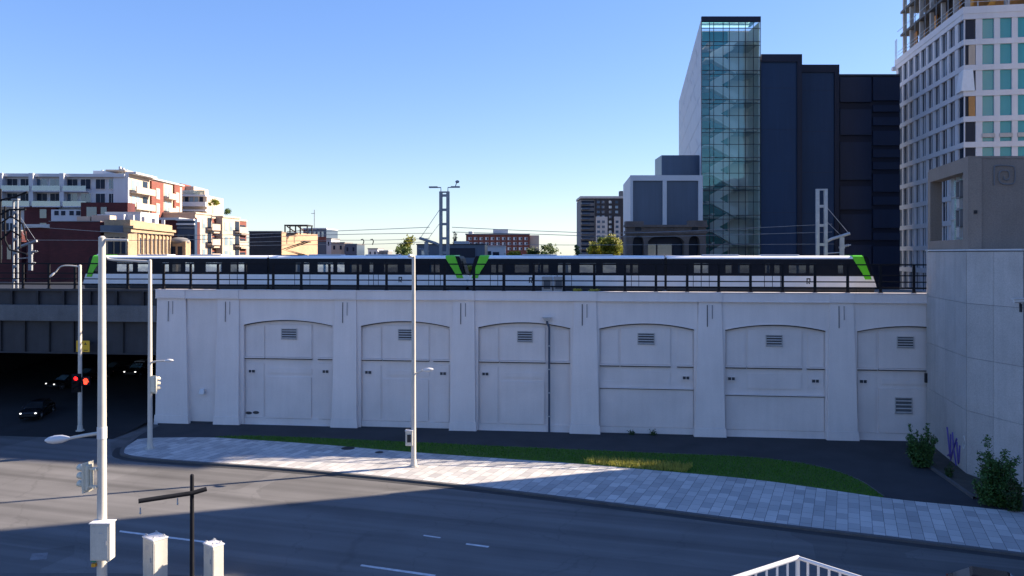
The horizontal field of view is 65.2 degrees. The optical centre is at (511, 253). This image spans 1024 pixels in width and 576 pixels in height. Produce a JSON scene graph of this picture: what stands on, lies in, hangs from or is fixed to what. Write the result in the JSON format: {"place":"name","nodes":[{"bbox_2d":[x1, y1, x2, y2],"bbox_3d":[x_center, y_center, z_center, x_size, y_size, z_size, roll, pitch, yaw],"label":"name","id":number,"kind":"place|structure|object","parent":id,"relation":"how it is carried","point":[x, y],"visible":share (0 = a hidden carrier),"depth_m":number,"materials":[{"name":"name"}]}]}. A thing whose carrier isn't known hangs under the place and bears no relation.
{"place":"outdoors","nodes":[
{"label":"outdoors","id":0,"kind":"place"},
{"bbox_2d":[0,354,155,438],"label":"underpass road","id":1,"kind":"structure","parent":0,"point":[127,397],"depth_m":82.99,"materials":[{"name":"grey asphalt"}]},
{"bbox_2d":[19,398,55,418],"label":"car","id":2,"kind":"object","parent":1,"relation":"on","point":[38,408],"visible":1,"depth_m":76.16,"materials":[{"name":"paint"}]},
{"bbox_2d":[49,265,84,431],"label":"lamp post","id":3,"kind":"object","parent":1,"relation":"on","point":[80,427],"visible":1,"depth_m":71.37,"materials":[{"name":"metal"}]},
{"bbox_2d":[72,374,80,392],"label":"traffic light","id":4,"kind":"object","parent":3,"relation":"attached to","point":[76,383],"visible":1,"depth_m":71.05,"materials":[{"name":"black metal"}]},
{"bbox_2d":[45,372,91,389],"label":"car","id":5,"kind":"object","parent":1,"relation":"on","point":[62,381],"visible":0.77,"depth_m":86.88,"materials":[{"name":"paint"}]},
{"bbox_2d":[82,366,113,379],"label":"car","id":6,"kind":"object","parent":1,"relation":"on","point":[92,372],"visible":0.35,"depth_m":90.64,"materials":[{"name":"paint"}]},
{"bbox_2d":[106,360,132,373],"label":"car","id":7,"kind":"object","parent":1,"relation":"on","point":[117,367],"visible":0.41,"depth_m":93.54,"materials":[{"name":"paint"}]},
{"bbox_2d":[123,359,155,376],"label":"car","id":8,"kind":"object","parent":1,"relation":"on","point":[139,368],"visible":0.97,"depth_m":92.65,"materials":[{"name":"paint"}]},
{"bbox_2d":[0,573,202,575],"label":"pavement","id":9,"kind":"structure","parent":0,"point":[61,574],"depth_m":39.81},
{"bbox_2d":[45,236,128,575],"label":"lamp post","id":10,"kind":"object","parent":9,"relation":"on","point":[102,540],"visible":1,"depth_m":37.83,"materials":[{"name":"metal"}]},
{"bbox_2d":[76,460,97,493],"bbox_3d":[-20.117,10.602,37.980,1.071,1.422,0.650,0,0,18],"label":"traffic light","id":11,"kind":"object","parent":10,"relation":"attached to","point":[86,476],"visible":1,"depth_m":37.86,"materials":[{"name":"beige paint"}]},
{"bbox_2d":[142,531,167,575],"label":"roadside cabinet","id":12,"kind":"object","parent":9,"relation":"on","point":[155,553],"visible":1,"depth_m":38.70,"materials":[{"name":"white metal"}]},
{"bbox_2d":[138,474,206,575],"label":"black post","id":13,"kind":"object","parent":9,"relation":"on","point":[192,492],"visible":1,"depth_m":35.91,"materials":[{"name":"metal"}]},
{"bbox_2d":[203,538,223,575],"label":"roadside cabinet","id":14,"kind":"object","parent":9,"relation":"on","point":[213,557],"visible":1,"depth_m":39.06,"materials":[{"name":"white metal"}]},
{"bbox_2d":[0,0,918,254],"label":"sky","id":15,"kind":"structure","parent":0,"point":[348,112],"materials":[{"name":"blue"}]},
{"bbox_2d":[0,419,1023,575],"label":"road","id":16,"kind":"structure","parent":0,"point":[262,523],"depth_m":46.18,"materials":[{"name":"grey asphalt"}]},
{"bbox_2d":[30,552,47,559],"bbox_3d":[-25.135,16.094,42.524,0.781,0.001,1.234,0,0,-25],"label":"road marking","id":17,"kind":"object","parent":16,"relation":"on","point":[37,556],"visible":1,"depth_m":42.51,"materials":[{"name":"white paint"}]},
{"bbox_2d":[119,530,224,544],"bbox_3d":[-19.323,16.094,45.329,7.328,0.001,0.231,0,0,17],"label":"road marking","id":18,"kind":"object","parent":16,"relation":"on","point":[168,536],"visible":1,"depth_m":45.35,"materials":[{"name":"white paint"}]},
{"bbox_2d":[360,564,434,575],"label":"road marking","id":19,"kind":"object","parent":16,"relation":"on","point":[425,574],"visible":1,"depth_m":40.63,"materials":[{"name":"white paint"}]},
{"bbox_2d":[112,447,1023,559],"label":"gutter","id":20,"kind":"object","parent":16,"relation":"on","point":[116,453],"visible":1,"depth_m":50.70,"materials":[{"name":"grey concrete"}]},
{"bbox_2d":[120,425,1023,556],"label":"kerb","id":21,"kind":"structure","parent":16,"relation":"on","point":[900,539],"depth_m":51.17,"materials":[{"name":"grey concrete"}]},
{"bbox_2d":[946,566,1013,575],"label":"car","id":22,"kind":"object","parent":16,"relation":"on","point":[973,571],"visible":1,"depth_m":36.84,"materials":[{"name":"black metal"}]},
{"bbox_2d":[130,423,1023,511],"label":"footpath","id":23,"kind":"structure","parent":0,"point":[885,469],"depth_m":66.58,"materials":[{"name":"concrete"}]},
{"bbox_2d":[216,434,882,496],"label":"lawn","id":24,"kind":"structure","parent":23,"relation":"on","point":[675,458],"depth_m":61.93,"materials":[{"name":"green plant"}]},
{"bbox_2d":[584,455,692,471],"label":"dry grass","id":25,"kind":"structure","parent":24,"relation":"on","point":[643,463],"depth_m":60.01,"materials":[{"name":"green plant"}]},
{"bbox_2d":[124,437,1023,551],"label":"paving","id":26,"kind":"structure","parent":23,"relation":"on","point":[773,502],"depth_m":54.60,"materials":[{"name":"grey stone"}]},
{"bbox_2d":[97,254,173,449],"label":"lamp post","id":27,"kind":"object","parent":26,"relation":"on","point":[149,422],"visible":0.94,"depth_m":65.36,"materials":[{"name":"metal"}]},
{"bbox_2d":[151,375,160,393],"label":"traffic light","id":28,"kind":"object","parent":27,"relation":"attached to","point":[154,384],"visible":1,"depth_m":65.28,"materials":[{"name":"beige paint"}]},
{"bbox_2d":[405,254,432,467],"bbox_3d":[-6.928,7.993,58.980,2.105,15.954,2.762,0,0,0],"label":"lamp post","id":29,"kind":"object","parent":26,"relation":"on","point":[410,437],"visible":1,"depth_m":59.86,"materials":[{"name":"metal"}]},
{"bbox_2d":[512,446,883,495],"bbox_3d":[13.761,15.950,62.040,27.989,0.060,6.384,0,0,29],"label":"lawn edging","id":30,"kind":"object","parent":23,"relation":"on","point":[723,455],"visible":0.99,"depth_m":62.81,"materials":[{"name":"grey concrete"}]},
{"bbox_2d":[928,465,975,498],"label":"bed kerb","id":31,"kind":"structure","parent":23,"relation":"on","point":[954,483],"depth_m":55.26,"materials":[{"name":"grey concrete"}]},
{"bbox_2d":[931,449,981,498],"bbox_3d":[32.768,15.940,59.233,3.105,0.080,15.069,0,0,8],"label":"planting bed","id":32,"kind":"object","parent":23,"relation":"on","point":[960,476],"visible":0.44,"depth_m":57.84,"materials":[{"name":"soil"}]},
{"bbox_2d":[905,423,938,467],"bbox_3d":[30.677,14.404,59.886,2.338,3.650,1.709,0,0,0],"label":"shrub","id":33,"kind":"object","parent":32,"relation":"in","point":[921,452],"visible":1,"depth_m":59.55,"materials":[{"name":"green plant"}]},
{"bbox_2d":[971,434,1021,507],"bbox_3d":[30.727,13.955,50.580,2.716,4.831,2.461,0,0,38],"label":"shrub","id":34,"kind":"object","parent":32,"relation":"in","point":[993,479],"visible":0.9,"depth_m":50.57,"materials":[{"name":"green plant"}]},
{"bbox_2d":[1003,473,1023,511],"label":"shrub","id":35,"kind":"object","parent":32,"relation":"in","point":[1014,498],"visible":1,"depth_m":49.35,"materials":[{"name":"green plant"}]},
{"bbox_2d":[734,555,859,575],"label":"terrace railing","id":36,"kind":"object","parent":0,"point":[797,559],"visible":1,"depth_m":11.71,"materials":[{"name":"white metal"}]},
{"label":"ground","id":37,"kind":"structure","parent":0,"visible":0},
{"bbox_2d":[0,230,26,281],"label":"brick terrace","id":38,"kind":"structure","parent":37,"relation":"on","point":[6,255],"depth_m":124.00,"materials":[{"name":"red brick"}]},
{"bbox_2d":[24,215,115,281],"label":"maroon building","id":39,"kind":"structure","parent":37,"relation":"on","point":[51,245],"depth_m":118.00,"materials":[{"name":"brick"}]},
{"bbox_2d":[0,282,156,372],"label":"railway bridge","id":40,"kind":"structure","parent":37,"relation":"on","point":[38,323],"depth_m":77.31,"materials":[{"name":"concrete"}]},
{"bbox_2d":[0,189,27,262],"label":"cantilever frame","id":41,"kind":"object","parent":40,"relation":"on","point":[4,222],"visible":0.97,"depth_m":85.94,"materials":[{"name":"black metal"}]},
{"bbox_2d":[11,199,37,287],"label":"catenary mast","id":42,"kind":"object","parent":40,"relation":"on","point":[30,252],"visible":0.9,"depth_m":88.88,"materials":[{"name":"grey metal"}]},
{"bbox_2d":[0,263,147,288],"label":"railing","id":43,"kind":"object","parent":40,"relation":"on","point":[75,278],"visible":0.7,"depth_m":77.21,"materials":[{"name":"black metal"}]},
{"bbox_2d":[76,341,92,351],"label":"clearance sign","id":44,"kind":"object","parent":40,"relation":"attached to","point":[85,346],"visible":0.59,"depth_m":76.44,"materials":[{"name":"yellow metal"}]},
{"bbox_2d":[0,166,184,230],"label":"condominium","id":45,"kind":"structure","parent":37,"relation":"on","point":[46,198],"depth_m":149.63,"materials":[{"name":"white paint"}]},
{"bbox_2d":[80,179,91,188],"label":"window","id":46,"kind":"structure","parent":45,"relation":"in","point":[83,182],"depth_m":150.01,"materials":[{"name":"black glass"}]},
{"bbox_2d":[80,193,91,201],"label":"window","id":47,"kind":"structure","parent":45,"relation":"in","point":[87,197],"depth_m":150.01,"materials":[{"name":"grey glass"}]},
{"bbox_2d":[95,179,105,188],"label":"window","id":48,"kind":"structure","parent":45,"relation":"in","point":[99,183],"depth_m":150.16,"materials":[{"name":"black glass"}]},
{"bbox_2d":[95,193,105,202],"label":"window","id":49,"kind":"structure","parent":45,"relation":"in","point":[99,197],"depth_m":150.16,"materials":[{"name":"black glass"}]},
{"bbox_2d":[97,212,158,223],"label":"white penthouse","id":50,"kind":"object","parent":37,"relation":"on","point":[126,216],"visible":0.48,"depth_m":136.00,"materials":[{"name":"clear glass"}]},
{"bbox_2d":[100,215,190,254],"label":"sandstone block","id":51,"kind":"structure","parent":37,"relation":"on","point":[165,243],"depth_m":124.70,"materials":[{"name":"beige stone"}]},
{"bbox_2d":[159,218,199,253],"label":"corniced building","id":52,"kind":"structure","parent":37,"relation":"on","point":[187,228],"depth_m":149.00,"materials":[{"name":"grey concrete"}]},
{"bbox_2d":[178,183,222,215],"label":"terrace block","id":53,"kind":"structure","parent":37,"relation":"on","point":[195,199],"depth_m":184.12,"materials":[{"name":"white concrete"}]},
{"bbox_2d":[162,212,248,254],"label":"cream flats","id":54,"kind":"structure","parent":37,"relation":"on","point":[214,230],"depth_m":174.69,"materials":[{"name":"white paint"}]},
{"bbox_2d":[249,225,317,254],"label":"charcoal building","id":55,"kind":"structure","parent":37,"relation":"on","point":[276,248],"depth_m":130.77,"materials":[{"name":"paint"}]},
{"bbox_2d":[303,210,337,253],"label":"blue block","id":56,"kind":"structure","parent":37,"relation":"on","point":[322,236],"depth_m":185.00,"materials":[{"name":"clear glass"}]},
{"bbox_2d":[326,238,339,253],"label":"pale shed","id":57,"kind":"structure","parent":37,"relation":"on","point":[328,249],"depth_m":180.00,"materials":[{"name":"white concrete"}]},
{"bbox_2d":[331,242,352,253],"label":"building","id":58,"kind":"structure","parent":37,"relation":"on","point":[337,249],"depth_m":175.00,"materials":[{"name":"beige concrete"}]},
{"bbox_2d":[345,244,364,254],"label":"building","id":59,"kind":"structure","parent":37,"relation":"on","point":[354,249],"depth_m":172.00,"materials":[{"name":"grey concrete"}]},
{"bbox_2d":[395,246,412,254],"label":"tree","id":60,"kind":"object","parent":37,"relation":"on","point":[405,250],"visible":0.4,"depth_m":185.02,"materials":[{"name":"green plant"}]},
{"bbox_2d":[396,234,415,253],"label":"tree","id":61,"kind":"object","parent":37,"relation":"on","point":[406,243],"visible":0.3,"depth_m":189.32,"materials":[{"name":"green plant"}]},
{"bbox_2d":[416,241,487,265],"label":"grey building","id":62,"kind":"structure","parent":37,"relation":"on","point":[468,251],"depth_m":120.00,"materials":[{"name":"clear glass"}]},
{"bbox_2d":[488,246,505,254],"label":"white warehouse","id":63,"kind":"structure","parent":37,"relation":"on","point":[496,250],"depth_m":150.00,"materials":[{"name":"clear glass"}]},
{"bbox_2d":[465,229,538,254],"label":"red apartments","id":64,"kind":"structure","parent":37,"relation":"on","point":[510,242],"depth_m":230.00,"materials":[{"name":"brick"}]},
{"bbox_2d":[154,289,926,440],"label":"railway viaduct","id":65,"kind":"object","parent":37,"relation":"on","point":[833,366],"visible":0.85,"depth_m":71.84,"materials":[{"name":"concrete"}]},
{"bbox_2d":[418,180,459,254],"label":"catenary mast","id":66,"kind":"object","parent":65,"relation":"on","point":[441,224],"visible":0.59,"depth_m":83.86,"materials":[{"name":"grey metal"}]},
{"bbox_2d":[24,226,428,234],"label":"overhead wire","id":67,"kind":"object","parent":66,"relation":"attached to","point":[237,234],"visible":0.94,"depth_m":86.87,"materials":[{"name":"black metal"}]},
{"bbox_2d":[69,233,429,240],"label":"overhead wire","id":68,"kind":"object","parent":66,"relation":"attached to","point":[262,237],"visible":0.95,"depth_m":86.72,"materials":[{"name":"black metal"}]},
{"bbox_2d":[452,242,775,244],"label":"overhead wire","id":69,"kind":"object","parent":66,"relation":"attached to","point":[663,244],"visible":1,"depth_m":80.89,"materials":[{"name":"black metal"}]},
{"bbox_2d":[452,225,807,232],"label":"overhead wire","id":70,"kind":"object","parent":66,"relation":"attached to","point":[641,232],"visible":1,"depth_m":81.22,"materials":[{"name":"black metal"}]},
{"bbox_2d":[460,232,823,236],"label":"overhead wire","id":71,"kind":"object","parent":66,"relation":"attached to","point":[642,236],"visible":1,"depth_m":81.44,"materials":[{"name":"black metal"}]},
{"bbox_2d":[83,241,875,292],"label":"train","id":72,"kind":"object","parent":65,"relation":"on","point":[566,259],"visible":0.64,"depth_m":75.44,"materials":[{"name":"white metal"}]},
{"bbox_2d":[153,263,926,292],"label":"railing","id":73,"kind":"object","parent":65,"relation":"on","point":[533,280],"visible":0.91,"depth_m":71.84,"materials":[{"name":"black metal"}]},
{"bbox_2d":[542,277,552,290],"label":"trackside box","id":74,"kind":"object","parent":65,"relation":"on","point":[547,283],"visible":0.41,"depth_m":72.73,"materials":[{"name":"metal"}]},
{"bbox_2d":[553,277,562,290],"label":"trackside box","id":75,"kind":"object","parent":65,"relation":"on","point":[557,283],"visible":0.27,"depth_m":72.60,"materials":[{"name":"metal"}]},
{"bbox_2d":[815,189,850,255],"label":"catenary mast","id":76,"kind":"object","parent":65,"relation":"on","point":[818,225],"visible":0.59,"depth_m":79.33,"materials":[{"name":"grey metal"}]},
{"bbox_2d":[539,243,560,253],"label":"tree","id":77,"kind":"object","parent":37,"relation":"on","point":[549,249],"visible":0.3,"depth_m":199.05,"materials":[{"name":"green plant"}]},
{"bbox_2d":[586,241,600,253],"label":"tree","id":78,"kind":"object","parent":37,"relation":"on","point":[593,248],"visible":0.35,"depth_m":190.54,"materials":[{"name":"green plant"}]},
{"bbox_2d":[576,191,622,254],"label":"apartment tower","id":79,"kind":"structure","parent":37,"relation":"on","point":[599,215],"depth_m":250.00,"materials":[{"name":"concrete"}]},
{"bbox_2d":[597,233,622,254],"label":"tree","id":80,"kind":"object","parent":37,"relation":"on","point":[612,245],"visible":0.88,"depth_m":188.81,"materials":[{"name":"green plant"}]},
{"bbox_2d":[623,155,702,235],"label":"panel building","id":81,"kind":"structure","parent":37,"relation":"on","point":[670,192],"depth_m":110.30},
{"bbox_2d":[623,220,707,256],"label":"stone building","id":82,"kind":"structure","parent":37,"relation":"on","point":[635,243],"depth_m":102.00,"materials":[{"name":"stone"}]},
{"bbox_2d":[633,244,641,254],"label":"window","id":83,"kind":"structure","parent":82,"relation":"in","point":[637,248],"depth_m":103.20,"materials":[{"name":"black glass"}]},
{"bbox_2d":[648,244,655,255],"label":"window","id":84,"kind":"structure","parent":82,"relation":"in","point":[651,247],"depth_m":103.20,"materials":[{"name":"grey glass"}]},
{"bbox_2d":[657,244,671,256],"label":"window","id":85,"kind":"structure","parent":82,"relation":"in","point":[662,250],"depth_m":103.20,"materials":[{"name":"grey glass"}]},
{"bbox_2d":[679,16,760,255],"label":"glass stair tower","id":86,"kind":"structure","parent":37,"relation":"on","point":[720,116],"depth_m":117.60,"materials":[{"name":"glass"}]},
{"bbox_2d":[761,54,900,286],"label":"navy building","id":87,"kind":"structure","parent":37,"relation":"on","point":[833,131],"depth_m":117.50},
{"bbox_2d":[891,0,1023,291],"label":"grid tower","id":88,"kind":"structure","parent":37,"relation":"on","point":[959,67],"depth_m":104.88,"materials":[{"name":"concrete"}]},
{"bbox_2d":[900,207,946,289],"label":"small windows","id":89,"kind":"structure","parent":88,"relation":"in","point":[917,207],"depth_m":120.68,"materials":[{"name":"black glass"}]},
{"bbox_2d":[960,45,967,66],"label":"corner window","id":90,"kind":"structure","parent":88,"relation":"in","point":[966,46],"depth_m":100.52,"materials":[{"name":"grey glass"}]},
{"bbox_2d":[960,96,968,117],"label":"corner window","id":91,"kind":"structure","parent":88,"relation":"in","point":[966,98],"depth_m":100.52,"materials":[{"name":"blue glass"}]},
{"bbox_2d":[960,19,974,41],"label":"corner window","id":92,"kind":"structure","parent":88,"relation":"in","point":[969,24],"depth_m":100.05,"materials":[{"name":"grey glass"}]},
{"bbox_2d":[960,122,974,142],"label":"corner window","id":93,"kind":"structure","parent":88,"relation":"in","point":[969,126],"depth_m":100.05,"materials":[{"name":"black glass"}]},
{"bbox_2d":[960,148,974,158],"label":"corner window","id":94,"kind":"structure","parent":88,"relation":"in","point":[968,151],"depth_m":100.05,"materials":[{"name":"black glass"}]},
{"bbox_2d":[982,19,992,38],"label":"window","id":95,"kind":"structure","parent":88,"relation":"in","point":[987,24],"depth_m":99.71,"materials":[{"name":"teal glass"}]},
{"bbox_2d":[982,44,992,63],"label":"window","id":96,"kind":"structure","parent":88,"relation":"in","point":[987,50],"depth_m":99.71,"materials":[{"name":"teal glass"}]},
{"bbox_2d":[982,70,992,89],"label":"window","id":97,"kind":"structure","parent":88,"relation":"in","point":[987,75],"depth_m":99.71,"materials":[{"name":"teal glass"}]},
{"bbox_2d":[982,96,992,115],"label":"window","id":98,"kind":"structure","parent":88,"relation":"in","point":[987,101],"depth_m":99.71,"materials":[{"name":"teal glass"}]},
{"bbox_2d":[982,122,992,141],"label":"window","id":99,"kind":"structure","parent":88,"relation":"in","point":[987,127],"depth_m":99.71,"materials":[{"name":"teal glass"}]},
{"bbox_2d":[982,147,992,155],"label":"window","id":100,"kind":"structure","parent":88,"relation":"in","point":[986,151],"depth_m":99.71,"materials":[{"name":"teal glass"}]},
{"bbox_2d":[1000,18,1010,37],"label":"window","id":101,"kind":"structure","parent":88,"relation":"in","point":[1005,23],"depth_m":99.37,"materials":[{"name":"teal glass"}]},
{"bbox_2d":[1000,44,1010,63],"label":"window","id":102,"kind":"structure","parent":88,"relation":"in","point":[1005,49],"depth_m":99.37,"materials":[{"name":"teal glass"}]},
{"bbox_2d":[1000,69,1010,89],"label":"window","id":103,"kind":"structure","parent":88,"relation":"in","point":[1005,75],"depth_m":99.37,"materials":[{"name":"teal glass"}]},
{"bbox_2d":[1000,95,1010,114],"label":"window","id":104,"kind":"structure","parent":88,"relation":"in","point":[1005,100],"depth_m":99.37,"materials":[{"name":"teal glass"}]},
{"bbox_2d":[1000,121,1010,140],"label":"window","id":105,"kind":"structure","parent":88,"relation":"in","point":[1005,126],"depth_m":99.37,"materials":[{"name":"teal glass"}]},
{"bbox_2d":[1000,147,1010,155],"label":"window","id":106,"kind":"structure","parent":88,"relation":"in","point":[1004,151],"depth_m":99.37,"materials":[{"name":"teal glass"}]},
{"bbox_2d":[1018,17,1023,36],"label":"window","id":107,"kind":"structure","parent":88,"relation":"in","point":[1021,19],"depth_m":99.05,"materials":[{"name":"teal glass"}]},
{"bbox_2d":[1018,43,1023,62],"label":"window","id":108,"kind":"structure","parent":88,"relation":"in","point":[1020,45],"depth_m":99.07,"materials":[{"name":"teal glass"}]},
{"bbox_2d":[1018,69,1023,88],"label":"window","id":109,"kind":"structure","parent":88,"relation":"in","point":[1020,71],"depth_m":99.07,"materials":[{"name":"teal glass"}]},
{"bbox_2d":[1018,95,1023,114],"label":"window","id":110,"kind":"structure","parent":88,"relation":"in","point":[1020,97],"depth_m":99.07,"materials":[{"name":"teal glass"}]},
{"bbox_2d":[1018,121,1023,140],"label":"window","id":111,"kind":"structure","parent":88,"relation":"in","point":[1020,123],"depth_m":99.08,"materials":[{"name":"teal glass"}]},
{"bbox_2d":[924,156,1023,494],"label":"concrete building","id":112,"kind":"structure","parent":37,"relation":"on","point":[974,377],"depth_m":57.92,"materials":[{"name":"grey concrete"}]},
{"bbox_2d":[928,158,981,249],"bbox_3d":[34.589,-3.615,62.799,0.900,6.570,10.261,0,0,13],"label":"window frame","id":113,"kind":"structure","parent":112,"relation":"in","point":[970,168],"depth_m":58.86,"materials":[{"name":"beige concrete"}]},
{"bbox_2d":[951,175,962,239],"bbox_3d":[34.582,-3.525,61.364,0.170,4.950,5.362,0,0,13],"label":"window","id":114,"kind":"structure","parent":112,"relation":"in","point":[953,180],"depth_m":63.46,"materials":[{"name":"glass"}]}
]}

